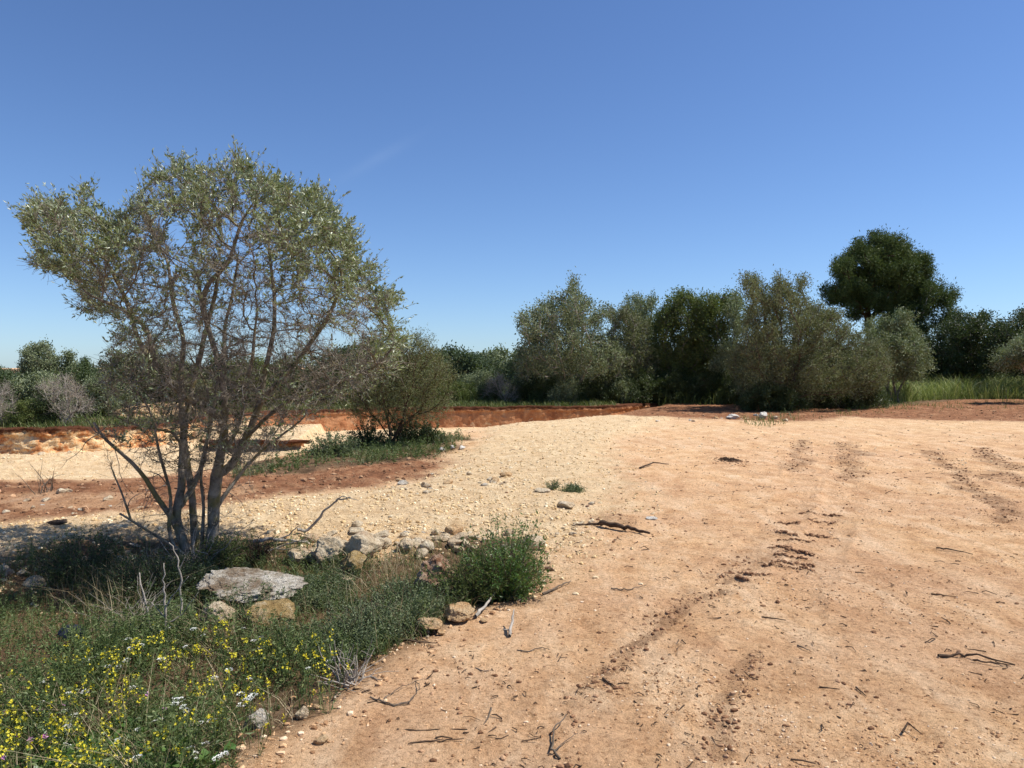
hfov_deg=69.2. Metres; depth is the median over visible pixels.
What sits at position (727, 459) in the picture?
brush pile
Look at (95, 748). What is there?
yellow wildflower
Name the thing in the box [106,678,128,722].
yellow wildflower
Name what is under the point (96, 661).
yellow wildflower
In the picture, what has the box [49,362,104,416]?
scrub bush
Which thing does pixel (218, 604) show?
rock
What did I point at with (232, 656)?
yellow wildflower
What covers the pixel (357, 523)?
stone
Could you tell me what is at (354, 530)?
stone
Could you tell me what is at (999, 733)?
grit
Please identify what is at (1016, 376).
tree
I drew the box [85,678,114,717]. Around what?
yellow wildflower
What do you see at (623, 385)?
scrub bush
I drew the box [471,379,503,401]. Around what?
scrub bush
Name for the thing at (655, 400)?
scrub bush
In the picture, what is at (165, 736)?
yellow wildflower
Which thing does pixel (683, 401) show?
understory grass
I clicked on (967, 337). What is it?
evergreen tree
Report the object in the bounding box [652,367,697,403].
scrub bush
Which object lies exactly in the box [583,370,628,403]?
scrub bush
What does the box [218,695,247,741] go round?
yellow wildflower
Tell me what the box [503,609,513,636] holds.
stick
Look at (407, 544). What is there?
rock
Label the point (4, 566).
stone
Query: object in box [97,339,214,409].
olive tree
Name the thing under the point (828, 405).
scrub bush
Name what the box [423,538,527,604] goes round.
dense bush
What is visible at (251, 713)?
white wildflower
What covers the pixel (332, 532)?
stone
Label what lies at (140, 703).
yellow wildflower
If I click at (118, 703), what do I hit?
yellow wildflower
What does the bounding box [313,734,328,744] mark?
rock
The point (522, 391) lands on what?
scrub bush
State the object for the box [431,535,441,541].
stone
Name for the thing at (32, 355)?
olive tree
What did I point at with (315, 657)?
yellow wildflower
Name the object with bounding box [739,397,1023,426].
red earth grass
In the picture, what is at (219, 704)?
yellow wildflower
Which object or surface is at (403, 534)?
stone
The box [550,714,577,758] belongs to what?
stick
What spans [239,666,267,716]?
yellow wildflower
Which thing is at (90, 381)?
scrub bush
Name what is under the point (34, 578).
stone
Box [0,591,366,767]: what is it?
mustard foliage
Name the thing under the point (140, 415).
thicket grass
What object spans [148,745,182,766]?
yellow wildflower
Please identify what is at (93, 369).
scrub bush
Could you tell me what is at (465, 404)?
bank
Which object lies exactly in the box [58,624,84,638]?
plastic scrap
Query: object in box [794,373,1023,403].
meadow grass
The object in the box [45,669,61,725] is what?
yellow wildflower
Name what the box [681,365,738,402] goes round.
scrub bush
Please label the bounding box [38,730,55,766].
yellow wildflower
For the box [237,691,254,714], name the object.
white wildflower
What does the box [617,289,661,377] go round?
olive tree
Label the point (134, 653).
white wildflower
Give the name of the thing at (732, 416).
rock
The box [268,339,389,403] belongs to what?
evergreen tree
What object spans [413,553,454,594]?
boulder
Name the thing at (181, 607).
dead stalk
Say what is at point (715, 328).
green tree
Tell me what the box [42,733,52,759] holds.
pink wildflower
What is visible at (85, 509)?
red rubble
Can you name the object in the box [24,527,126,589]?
green shrub
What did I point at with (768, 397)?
bush
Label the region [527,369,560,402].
scrub bush
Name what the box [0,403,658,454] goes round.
earth bank
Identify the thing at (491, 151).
sky
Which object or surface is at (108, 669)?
yellow wildflower
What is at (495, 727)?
twig litter
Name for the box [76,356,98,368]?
tree
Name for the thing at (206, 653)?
yellow wildflower
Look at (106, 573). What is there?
green shrub
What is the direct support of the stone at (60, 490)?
on the ground at (912, 550)
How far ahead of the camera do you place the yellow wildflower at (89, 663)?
3.89 m
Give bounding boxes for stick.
[297,496,358,532]
[369,679,421,705]
[397,728,466,730]
[398,598,436,649]
[410,738,463,743]
[474,593,493,617]
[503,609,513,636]
[517,647,546,651]
[542,580,570,594]
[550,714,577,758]
[611,585,645,590]
[639,462,665,468]
[761,616,784,619]
[901,722,921,733]
[936,547,970,553]
[937,652,1014,665]
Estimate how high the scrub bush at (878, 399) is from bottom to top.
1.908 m
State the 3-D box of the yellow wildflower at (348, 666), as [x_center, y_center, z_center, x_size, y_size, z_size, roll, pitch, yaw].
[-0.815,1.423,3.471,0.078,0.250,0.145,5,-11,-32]
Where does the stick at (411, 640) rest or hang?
on the ground at (912, 550)
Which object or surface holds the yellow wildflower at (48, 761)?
on the ground at (912, 550)
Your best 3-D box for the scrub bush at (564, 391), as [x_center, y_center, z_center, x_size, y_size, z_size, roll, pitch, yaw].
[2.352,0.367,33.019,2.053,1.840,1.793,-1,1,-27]
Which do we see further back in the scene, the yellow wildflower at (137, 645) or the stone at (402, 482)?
the stone at (402, 482)
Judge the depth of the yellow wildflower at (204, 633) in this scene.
4.50 m
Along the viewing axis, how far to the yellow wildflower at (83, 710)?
3.25 m
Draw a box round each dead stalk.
[139,572,152,637]
[150,563,197,639]
[169,542,184,624]
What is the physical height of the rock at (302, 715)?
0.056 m
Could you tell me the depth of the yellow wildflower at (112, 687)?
3.55 m
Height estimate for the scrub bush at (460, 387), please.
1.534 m
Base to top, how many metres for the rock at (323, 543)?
0.255 m
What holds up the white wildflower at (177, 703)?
on the ground at (912, 550)
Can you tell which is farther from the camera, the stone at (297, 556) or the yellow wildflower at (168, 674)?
the stone at (297, 556)
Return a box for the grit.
[3,443,1023,767]
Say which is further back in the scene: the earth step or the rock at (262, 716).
the earth step
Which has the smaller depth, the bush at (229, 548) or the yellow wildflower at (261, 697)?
the yellow wildflower at (261, 697)
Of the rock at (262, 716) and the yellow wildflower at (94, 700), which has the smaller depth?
the rock at (262, 716)
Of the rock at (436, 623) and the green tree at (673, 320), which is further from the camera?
the green tree at (673, 320)
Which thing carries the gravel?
on the ground at (912, 550)
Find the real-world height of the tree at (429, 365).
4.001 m
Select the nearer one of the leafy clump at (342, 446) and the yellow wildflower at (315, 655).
the yellow wildflower at (315, 655)
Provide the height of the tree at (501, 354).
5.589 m
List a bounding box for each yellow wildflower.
[0,670,12,706]
[0,681,32,750]
[0,711,25,743]
[0,716,57,767]
[0,719,23,765]
[0,731,22,767]
[0,739,60,767]
[1,691,38,729]
[3,709,41,742]
[4,731,12,767]
[11,706,35,743]
[18,698,79,751]
[37,739,50,761]
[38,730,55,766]
[43,715,67,758]
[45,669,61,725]
[45,755,72,767]
[46,713,72,758]
[47,688,76,738]
[47,713,83,766]
[53,749,90,767]
[55,741,87,767]
[58,743,99,767]
[64,634,86,676]
[68,684,89,729]
[68,745,111,767]
[72,649,105,692]
[74,756,132,767]
[75,712,123,744]
[78,722,112,747]
[79,706,121,739]
[82,667,115,721]
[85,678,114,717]
[87,646,119,678]
[89,653,116,700]
[98,722,121,763]
[99,647,125,702]
[100,701,127,728]
[102,672,118,712]
[103,663,126,715]
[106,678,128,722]
[106,688,137,720]
[106,696,121,729]
[121,746,131,767]
[128,637,164,692]
[130,634,157,677]
[133,688,146,717]
[134,642,150,678]
[147,630,164,665]
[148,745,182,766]
[153,709,187,759]
[158,646,177,692]
[158,656,169,700]
[165,640,178,679]
[167,650,194,696]
[174,626,206,681]
[174,708,213,763]
[178,644,199,681]
[186,671,210,728]
[187,649,204,677]
[189,684,242,741]
[195,614,228,653]
[201,639,216,663]
[203,653,236,720]
[213,615,227,666]
[216,638,228,678]
[216,693,247,747]
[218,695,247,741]
[219,610,250,648]
[223,671,251,725]
[225,659,246,690]
[230,650,262,686]
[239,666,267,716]
[241,637,271,675]
[251,706,285,754]
[253,679,274,735]
[257,653,285,692]
[259,640,275,682]
[282,633,316,696]
[293,645,337,704]
[301,637,319,674]
[312,686,327,713]
[313,656,326,704]
[319,629,334,686]
[327,662,349,711]
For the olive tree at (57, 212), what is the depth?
6.08 m
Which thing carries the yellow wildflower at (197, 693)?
on the ground at (912, 550)
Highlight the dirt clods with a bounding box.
[0,407,1023,767]
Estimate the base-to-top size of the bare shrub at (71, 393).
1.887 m
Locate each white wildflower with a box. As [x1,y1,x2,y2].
[128,643,143,668]
[170,697,184,718]
[212,751,239,767]
[223,697,251,722]
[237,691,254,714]
[247,692,257,738]
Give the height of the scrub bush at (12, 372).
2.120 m
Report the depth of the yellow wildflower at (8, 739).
2.82 m
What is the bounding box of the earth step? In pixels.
[199,439,312,447]
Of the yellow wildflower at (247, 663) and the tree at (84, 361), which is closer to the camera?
the yellow wildflower at (247, 663)
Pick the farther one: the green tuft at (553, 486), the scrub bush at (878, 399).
the scrub bush at (878, 399)
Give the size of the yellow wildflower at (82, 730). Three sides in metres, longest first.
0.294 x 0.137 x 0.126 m
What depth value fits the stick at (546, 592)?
5.33 m
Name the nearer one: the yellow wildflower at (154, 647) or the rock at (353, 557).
the yellow wildflower at (154, 647)
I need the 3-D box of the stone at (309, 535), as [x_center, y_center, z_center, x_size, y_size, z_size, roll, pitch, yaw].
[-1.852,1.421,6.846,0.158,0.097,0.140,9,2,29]
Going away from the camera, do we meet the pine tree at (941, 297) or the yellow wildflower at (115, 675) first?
the yellow wildflower at (115, 675)
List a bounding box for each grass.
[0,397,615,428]
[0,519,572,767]
[0,526,546,767]
[4,399,297,425]
[228,383,893,406]
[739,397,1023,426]
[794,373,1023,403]
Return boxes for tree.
[3,134,418,560]
[14,334,64,378]
[58,346,83,373]
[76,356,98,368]
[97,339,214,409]
[204,352,286,405]
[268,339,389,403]
[335,325,468,445]
[390,352,450,377]
[420,345,449,369]
[422,340,464,369]
[444,346,507,388]
[449,344,492,372]
[479,343,516,380]
[492,348,537,388]
[508,266,634,392]
[544,352,584,387]
[593,301,661,381]
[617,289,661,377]
[641,285,714,379]
[672,285,740,380]
[704,286,768,380]
[722,264,901,407]
[796,351,849,375]
[816,224,939,337]
[845,304,939,402]
[875,274,965,336]
[910,316,967,383]
[935,306,1001,388]
[963,364,1013,382]
[974,303,1023,380]
[1006,371,1023,380]
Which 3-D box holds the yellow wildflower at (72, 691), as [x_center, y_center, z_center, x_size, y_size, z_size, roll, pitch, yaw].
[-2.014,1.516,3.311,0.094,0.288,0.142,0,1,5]
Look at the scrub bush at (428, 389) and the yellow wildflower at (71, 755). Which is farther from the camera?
the scrub bush at (428, 389)
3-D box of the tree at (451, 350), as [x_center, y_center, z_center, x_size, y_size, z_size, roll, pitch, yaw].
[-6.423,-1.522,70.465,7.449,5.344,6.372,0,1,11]
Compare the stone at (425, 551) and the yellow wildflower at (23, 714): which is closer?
the yellow wildflower at (23, 714)
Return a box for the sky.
[0,0,1023,367]
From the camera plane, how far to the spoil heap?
24.03 m
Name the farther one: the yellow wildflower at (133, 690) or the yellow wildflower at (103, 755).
the yellow wildflower at (133, 690)
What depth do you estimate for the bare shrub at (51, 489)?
9.49 m
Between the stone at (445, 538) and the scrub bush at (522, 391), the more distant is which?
the scrub bush at (522, 391)
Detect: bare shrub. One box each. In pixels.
[0,379,20,425]
[15,460,63,493]
[30,368,99,425]
[63,566,184,625]
[311,640,390,691]
[481,368,518,402]
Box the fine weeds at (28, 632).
[0,516,545,767]
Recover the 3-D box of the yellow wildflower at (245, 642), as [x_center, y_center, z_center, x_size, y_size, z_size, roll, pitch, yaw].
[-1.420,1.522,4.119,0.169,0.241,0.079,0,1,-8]
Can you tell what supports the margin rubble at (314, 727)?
on the ground at (912, 550)
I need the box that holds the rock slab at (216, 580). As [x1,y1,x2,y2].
[195,567,307,602]
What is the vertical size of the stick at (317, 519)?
0.360 m
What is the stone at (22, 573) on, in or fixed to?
on the ground at (912, 550)
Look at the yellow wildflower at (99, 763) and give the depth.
2.80 m
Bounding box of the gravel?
[0,415,1015,613]
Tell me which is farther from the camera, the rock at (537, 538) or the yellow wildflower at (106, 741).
the rock at (537, 538)
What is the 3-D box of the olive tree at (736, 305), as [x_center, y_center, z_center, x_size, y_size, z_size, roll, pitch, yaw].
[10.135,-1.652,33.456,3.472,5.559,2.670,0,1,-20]
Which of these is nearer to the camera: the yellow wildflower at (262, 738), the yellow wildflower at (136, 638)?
the yellow wildflower at (262, 738)
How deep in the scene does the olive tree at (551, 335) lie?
32.61 m
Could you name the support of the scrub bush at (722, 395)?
on the ground at (912, 550)
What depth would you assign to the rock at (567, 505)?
8.38 m
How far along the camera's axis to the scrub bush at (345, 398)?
32.56 m
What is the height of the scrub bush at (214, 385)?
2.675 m
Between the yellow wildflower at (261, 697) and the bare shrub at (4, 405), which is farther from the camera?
the bare shrub at (4, 405)
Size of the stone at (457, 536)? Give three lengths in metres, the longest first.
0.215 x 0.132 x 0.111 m
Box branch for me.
[243,525,309,552]
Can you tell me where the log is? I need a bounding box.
[571,520,649,533]
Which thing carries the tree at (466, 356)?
on the ground at (912, 550)
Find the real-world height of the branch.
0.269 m
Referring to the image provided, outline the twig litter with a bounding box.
[360,422,1023,767]
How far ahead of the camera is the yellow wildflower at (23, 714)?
3.30 m
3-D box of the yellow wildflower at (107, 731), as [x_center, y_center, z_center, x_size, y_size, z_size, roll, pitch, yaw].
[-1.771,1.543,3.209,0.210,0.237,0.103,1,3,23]
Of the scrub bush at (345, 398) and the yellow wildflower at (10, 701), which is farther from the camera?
the scrub bush at (345, 398)
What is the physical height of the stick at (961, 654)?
0.040 m
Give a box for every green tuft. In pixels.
[545,479,561,489]
[558,481,587,492]
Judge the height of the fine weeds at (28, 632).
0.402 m
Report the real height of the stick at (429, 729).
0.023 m
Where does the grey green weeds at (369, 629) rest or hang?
on the ground at (912, 550)
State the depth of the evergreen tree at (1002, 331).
39.05 m
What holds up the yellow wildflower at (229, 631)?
on the ground at (912, 550)
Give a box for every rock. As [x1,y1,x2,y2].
[46,519,67,524]
[103,495,112,500]
[200,601,234,627]
[244,598,295,629]
[244,708,270,729]
[295,706,308,719]
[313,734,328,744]
[315,535,343,564]
[336,550,366,573]
[343,530,381,560]
[376,537,385,551]
[382,537,391,548]
[396,537,413,551]
[417,616,442,629]
[444,602,474,621]
[522,534,545,549]
[534,488,550,492]
[557,501,574,508]
[646,516,657,519]
[726,414,738,418]
[759,412,766,418]
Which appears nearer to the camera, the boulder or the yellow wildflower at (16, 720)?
the yellow wildflower at (16, 720)
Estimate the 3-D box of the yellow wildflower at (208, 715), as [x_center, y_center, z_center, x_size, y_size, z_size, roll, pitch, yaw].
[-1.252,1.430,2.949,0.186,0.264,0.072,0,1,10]
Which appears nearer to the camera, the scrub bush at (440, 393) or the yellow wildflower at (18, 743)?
the yellow wildflower at (18, 743)
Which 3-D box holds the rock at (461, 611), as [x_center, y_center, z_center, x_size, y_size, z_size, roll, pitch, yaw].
[-0.340,1.469,4.779,0.199,0.106,0.210,0,1,0]
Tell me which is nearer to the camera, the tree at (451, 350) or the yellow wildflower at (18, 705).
the yellow wildflower at (18, 705)
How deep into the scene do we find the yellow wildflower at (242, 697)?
3.22 m
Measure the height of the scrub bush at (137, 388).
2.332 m
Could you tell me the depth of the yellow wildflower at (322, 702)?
3.42 m
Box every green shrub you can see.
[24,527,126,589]
[74,556,153,596]
[77,545,217,616]
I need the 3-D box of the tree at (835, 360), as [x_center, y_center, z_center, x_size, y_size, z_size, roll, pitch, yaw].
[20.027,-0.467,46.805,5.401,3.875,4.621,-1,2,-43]
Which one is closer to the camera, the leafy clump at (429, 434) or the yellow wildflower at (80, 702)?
the yellow wildflower at (80, 702)
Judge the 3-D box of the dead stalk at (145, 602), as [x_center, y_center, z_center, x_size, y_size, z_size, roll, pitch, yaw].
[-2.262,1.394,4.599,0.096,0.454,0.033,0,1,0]
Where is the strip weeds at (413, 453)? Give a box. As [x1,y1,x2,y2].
[231,426,469,475]
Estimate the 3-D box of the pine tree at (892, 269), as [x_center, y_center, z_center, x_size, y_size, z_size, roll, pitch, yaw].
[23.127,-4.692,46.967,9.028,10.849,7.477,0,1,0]
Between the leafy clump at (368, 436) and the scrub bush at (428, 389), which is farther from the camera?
the scrub bush at (428, 389)
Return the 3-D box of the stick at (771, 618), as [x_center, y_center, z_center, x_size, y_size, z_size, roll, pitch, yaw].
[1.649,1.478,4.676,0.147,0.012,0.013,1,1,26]
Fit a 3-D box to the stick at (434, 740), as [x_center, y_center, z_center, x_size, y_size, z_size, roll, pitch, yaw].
[-0.320,1.525,3.169,0.233,0.014,0.011,0,1,-10]
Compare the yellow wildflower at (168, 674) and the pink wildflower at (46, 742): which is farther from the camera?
the yellow wildflower at (168, 674)
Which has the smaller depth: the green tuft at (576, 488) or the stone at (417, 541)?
the stone at (417, 541)
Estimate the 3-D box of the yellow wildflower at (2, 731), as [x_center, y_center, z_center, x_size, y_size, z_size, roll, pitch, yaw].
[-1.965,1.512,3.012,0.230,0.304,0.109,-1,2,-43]
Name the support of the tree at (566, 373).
on the ground at (912, 550)
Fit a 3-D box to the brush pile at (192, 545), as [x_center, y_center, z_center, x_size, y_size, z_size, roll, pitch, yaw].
[-2.776,1.370,6.410,0.799,0.424,0.871,-1,1,-29]
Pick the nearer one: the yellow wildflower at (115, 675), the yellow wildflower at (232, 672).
the yellow wildflower at (115, 675)
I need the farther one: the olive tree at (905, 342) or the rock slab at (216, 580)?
the olive tree at (905, 342)
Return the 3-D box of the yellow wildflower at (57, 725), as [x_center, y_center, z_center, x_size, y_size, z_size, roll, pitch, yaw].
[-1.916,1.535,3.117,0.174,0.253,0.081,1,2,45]
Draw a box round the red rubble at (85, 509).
[0,402,1022,522]
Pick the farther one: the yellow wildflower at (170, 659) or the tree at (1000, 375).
the tree at (1000, 375)
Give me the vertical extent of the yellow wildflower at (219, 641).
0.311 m
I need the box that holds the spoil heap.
[116,402,200,417]
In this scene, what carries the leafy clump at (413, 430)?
on the ground at (912, 550)
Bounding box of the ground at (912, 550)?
[0,368,1023,767]
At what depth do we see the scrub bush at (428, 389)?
34.86 m
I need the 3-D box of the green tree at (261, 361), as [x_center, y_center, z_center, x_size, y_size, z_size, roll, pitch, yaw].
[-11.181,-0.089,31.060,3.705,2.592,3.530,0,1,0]
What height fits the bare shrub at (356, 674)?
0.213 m
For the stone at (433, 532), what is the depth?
6.97 m
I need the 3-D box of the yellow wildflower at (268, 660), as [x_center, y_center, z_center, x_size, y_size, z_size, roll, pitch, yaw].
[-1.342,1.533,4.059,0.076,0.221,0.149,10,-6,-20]
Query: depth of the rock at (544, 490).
9.35 m
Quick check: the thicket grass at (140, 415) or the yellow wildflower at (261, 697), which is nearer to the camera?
the yellow wildflower at (261, 697)
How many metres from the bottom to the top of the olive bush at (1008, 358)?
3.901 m
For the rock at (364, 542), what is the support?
on the ground at (912, 550)
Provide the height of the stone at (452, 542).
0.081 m
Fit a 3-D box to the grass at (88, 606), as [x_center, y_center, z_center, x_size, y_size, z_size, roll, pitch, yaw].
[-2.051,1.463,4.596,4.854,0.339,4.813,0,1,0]
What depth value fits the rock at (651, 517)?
7.89 m
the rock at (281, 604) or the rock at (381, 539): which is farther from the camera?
the rock at (381, 539)
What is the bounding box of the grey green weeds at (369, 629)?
[106,535,448,660]
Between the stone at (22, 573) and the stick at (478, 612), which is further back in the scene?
the stone at (22, 573)
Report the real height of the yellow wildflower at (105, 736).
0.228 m
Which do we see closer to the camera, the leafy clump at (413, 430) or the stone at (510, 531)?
the stone at (510, 531)
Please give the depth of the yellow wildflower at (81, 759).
2.66 m
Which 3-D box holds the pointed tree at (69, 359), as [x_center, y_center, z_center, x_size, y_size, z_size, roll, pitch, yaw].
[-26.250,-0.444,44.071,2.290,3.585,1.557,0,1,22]
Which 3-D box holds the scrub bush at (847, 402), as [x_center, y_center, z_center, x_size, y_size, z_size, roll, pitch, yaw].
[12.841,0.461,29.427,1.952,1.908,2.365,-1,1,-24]
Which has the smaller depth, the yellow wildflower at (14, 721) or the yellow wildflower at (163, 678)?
the yellow wildflower at (14, 721)
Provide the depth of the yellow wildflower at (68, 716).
3.14 m
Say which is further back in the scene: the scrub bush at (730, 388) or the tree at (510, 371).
the tree at (510, 371)
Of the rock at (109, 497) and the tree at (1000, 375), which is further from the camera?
the tree at (1000, 375)
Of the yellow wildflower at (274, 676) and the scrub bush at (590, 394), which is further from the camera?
the scrub bush at (590, 394)
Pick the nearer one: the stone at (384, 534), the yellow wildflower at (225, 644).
the yellow wildflower at (225, 644)
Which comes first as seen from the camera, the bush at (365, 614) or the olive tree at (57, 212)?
the bush at (365, 614)
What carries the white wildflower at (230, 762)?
on the ground at (912, 550)
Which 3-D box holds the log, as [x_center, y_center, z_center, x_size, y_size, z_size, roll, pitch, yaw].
[1.008,1.411,7.385,0.859,0.074,0.185,1,1,34]
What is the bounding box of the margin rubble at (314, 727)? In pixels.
[0,524,587,767]
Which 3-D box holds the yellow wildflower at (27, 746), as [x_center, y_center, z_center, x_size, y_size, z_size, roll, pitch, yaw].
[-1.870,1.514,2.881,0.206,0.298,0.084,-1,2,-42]
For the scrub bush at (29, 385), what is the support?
on the ground at (912, 550)
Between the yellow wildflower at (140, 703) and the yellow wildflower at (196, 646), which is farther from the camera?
the yellow wildflower at (196, 646)
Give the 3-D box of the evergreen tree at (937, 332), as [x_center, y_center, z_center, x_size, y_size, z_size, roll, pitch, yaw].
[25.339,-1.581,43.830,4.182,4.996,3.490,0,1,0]
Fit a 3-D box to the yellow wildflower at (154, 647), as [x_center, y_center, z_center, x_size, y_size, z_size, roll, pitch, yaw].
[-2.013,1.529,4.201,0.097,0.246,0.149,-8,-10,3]
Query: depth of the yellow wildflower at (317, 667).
3.53 m
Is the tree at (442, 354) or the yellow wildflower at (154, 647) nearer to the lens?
the yellow wildflower at (154, 647)
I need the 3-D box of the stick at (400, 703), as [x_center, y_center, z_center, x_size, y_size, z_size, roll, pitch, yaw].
[-0.505,1.509,3.639,0.328,0.033,0.200,-1,2,-44]
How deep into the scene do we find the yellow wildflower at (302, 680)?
3.67 m
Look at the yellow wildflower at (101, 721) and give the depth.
3.31 m
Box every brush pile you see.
[143,515,240,570]
[714,457,741,461]
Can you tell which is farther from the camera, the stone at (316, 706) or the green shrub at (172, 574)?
the green shrub at (172, 574)
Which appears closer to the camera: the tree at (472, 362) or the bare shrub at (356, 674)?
the bare shrub at (356, 674)
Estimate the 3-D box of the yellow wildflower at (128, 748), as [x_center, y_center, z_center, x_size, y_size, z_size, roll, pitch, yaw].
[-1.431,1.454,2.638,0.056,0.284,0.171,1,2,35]
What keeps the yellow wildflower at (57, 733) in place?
on the ground at (912, 550)
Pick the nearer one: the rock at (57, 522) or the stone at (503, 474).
the rock at (57, 522)
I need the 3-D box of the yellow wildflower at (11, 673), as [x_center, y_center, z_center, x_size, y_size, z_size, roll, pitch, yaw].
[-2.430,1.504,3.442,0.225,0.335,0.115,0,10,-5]
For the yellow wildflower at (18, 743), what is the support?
on the ground at (912, 550)
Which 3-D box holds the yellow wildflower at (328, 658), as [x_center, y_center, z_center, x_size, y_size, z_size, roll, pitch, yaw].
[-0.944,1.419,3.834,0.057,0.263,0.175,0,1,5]
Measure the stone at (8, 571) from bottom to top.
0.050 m
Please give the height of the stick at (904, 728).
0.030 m
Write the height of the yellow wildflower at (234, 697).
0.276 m
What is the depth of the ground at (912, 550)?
5.46 m
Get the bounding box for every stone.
[0,564,9,570]
[3,568,12,576]
[16,569,29,575]
[22,575,45,587]
[40,497,50,501]
[56,488,65,493]
[287,548,306,563]
[300,550,315,561]
[302,533,317,543]
[312,704,321,708]
[327,530,337,535]
[349,527,364,533]
[351,520,363,526]
[372,530,389,537]
[397,480,408,484]
[400,532,408,536]
[412,539,421,543]
[416,548,428,558]
[419,540,434,551]
[431,529,440,534]
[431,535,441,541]
[437,630,444,634]
[439,535,447,541]
[443,479,452,483]
[444,523,463,534]
[447,532,468,542]
[448,538,462,547]
[452,546,463,552]
[499,472,511,476]
[504,528,514,534]
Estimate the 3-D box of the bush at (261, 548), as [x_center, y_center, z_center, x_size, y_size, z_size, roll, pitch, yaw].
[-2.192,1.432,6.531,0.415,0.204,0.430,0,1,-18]
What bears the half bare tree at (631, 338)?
on the ground at (912, 550)
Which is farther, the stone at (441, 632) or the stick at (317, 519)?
the stick at (317, 519)
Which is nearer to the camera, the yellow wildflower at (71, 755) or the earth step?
the yellow wildflower at (71, 755)
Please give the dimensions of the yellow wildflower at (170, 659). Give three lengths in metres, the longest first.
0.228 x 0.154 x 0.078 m
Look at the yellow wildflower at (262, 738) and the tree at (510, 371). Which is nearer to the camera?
the yellow wildflower at (262, 738)
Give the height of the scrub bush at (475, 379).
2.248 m
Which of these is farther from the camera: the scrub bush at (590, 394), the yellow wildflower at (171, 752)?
the scrub bush at (590, 394)
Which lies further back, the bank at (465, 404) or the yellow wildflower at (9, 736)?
the bank at (465, 404)
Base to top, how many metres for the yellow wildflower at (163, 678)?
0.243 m
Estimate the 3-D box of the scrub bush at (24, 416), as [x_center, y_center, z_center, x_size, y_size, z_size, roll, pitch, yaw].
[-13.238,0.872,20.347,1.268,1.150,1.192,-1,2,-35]
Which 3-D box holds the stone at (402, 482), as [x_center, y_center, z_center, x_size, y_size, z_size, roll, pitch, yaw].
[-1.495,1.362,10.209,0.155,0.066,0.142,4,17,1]
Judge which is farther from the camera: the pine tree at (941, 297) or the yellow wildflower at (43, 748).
the pine tree at (941, 297)
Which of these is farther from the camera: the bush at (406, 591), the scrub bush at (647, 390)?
the scrub bush at (647, 390)
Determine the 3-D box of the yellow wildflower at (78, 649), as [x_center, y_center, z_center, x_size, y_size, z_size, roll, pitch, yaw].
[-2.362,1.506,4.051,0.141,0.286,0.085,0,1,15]
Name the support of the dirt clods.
on the ground at (912, 550)
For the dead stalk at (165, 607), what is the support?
on the ground at (912, 550)
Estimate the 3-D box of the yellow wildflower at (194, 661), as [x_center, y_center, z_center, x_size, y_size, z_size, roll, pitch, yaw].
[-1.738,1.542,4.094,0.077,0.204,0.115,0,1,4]
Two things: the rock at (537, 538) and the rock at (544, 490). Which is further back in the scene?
the rock at (544, 490)
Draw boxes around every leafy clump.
[299,426,360,456]
[345,415,392,446]
[381,412,435,444]
[410,422,449,444]
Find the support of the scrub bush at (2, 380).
on the ground at (912, 550)
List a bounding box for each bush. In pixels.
[0,368,24,410]
[1,367,32,391]
[2,363,75,411]
[2,396,49,426]
[26,389,67,425]
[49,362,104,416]
[70,371,138,417]
[83,351,123,375]
[96,362,164,409]
[187,531,258,569]
[201,362,233,407]
[240,535,279,562]
[300,594,434,659]
[335,386,365,403]
[349,575,473,613]
[403,370,445,400]
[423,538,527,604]
[434,380,452,399]
[446,379,476,401]
[455,365,495,398]
[459,509,560,601]
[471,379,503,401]
[504,370,537,402]
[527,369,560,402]
[543,374,585,402]
[573,379,601,402]
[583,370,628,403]
[600,374,642,403]
[624,368,661,404]
[640,365,680,405]
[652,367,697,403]
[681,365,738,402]
[706,370,739,403]
[721,374,753,404]
[732,381,812,411]
[795,377,836,408]
[818,373,865,408]
[844,375,892,408]
[984,329,1023,375]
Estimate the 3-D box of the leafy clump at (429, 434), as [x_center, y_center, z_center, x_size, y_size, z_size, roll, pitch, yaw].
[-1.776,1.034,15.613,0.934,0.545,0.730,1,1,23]
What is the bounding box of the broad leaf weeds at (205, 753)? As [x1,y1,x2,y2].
[12,715,235,767]
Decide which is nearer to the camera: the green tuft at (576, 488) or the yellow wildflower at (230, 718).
the yellow wildflower at (230, 718)
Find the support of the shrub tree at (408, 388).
on the ground at (912, 550)
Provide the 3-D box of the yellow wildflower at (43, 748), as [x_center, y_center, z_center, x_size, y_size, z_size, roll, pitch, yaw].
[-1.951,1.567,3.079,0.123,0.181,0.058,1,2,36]
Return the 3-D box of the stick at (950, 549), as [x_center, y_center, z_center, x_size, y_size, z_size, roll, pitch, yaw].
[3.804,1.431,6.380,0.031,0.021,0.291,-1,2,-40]
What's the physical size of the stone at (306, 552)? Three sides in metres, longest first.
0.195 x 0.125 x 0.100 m
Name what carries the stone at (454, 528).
on the ground at (912, 550)
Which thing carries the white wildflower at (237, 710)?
on the ground at (912, 550)
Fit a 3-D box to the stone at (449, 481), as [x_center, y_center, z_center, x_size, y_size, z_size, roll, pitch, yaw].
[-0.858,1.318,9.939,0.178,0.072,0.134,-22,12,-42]
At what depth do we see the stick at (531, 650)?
4.20 m
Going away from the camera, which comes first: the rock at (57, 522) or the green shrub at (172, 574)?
the green shrub at (172, 574)
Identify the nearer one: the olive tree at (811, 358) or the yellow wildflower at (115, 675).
the yellow wildflower at (115, 675)

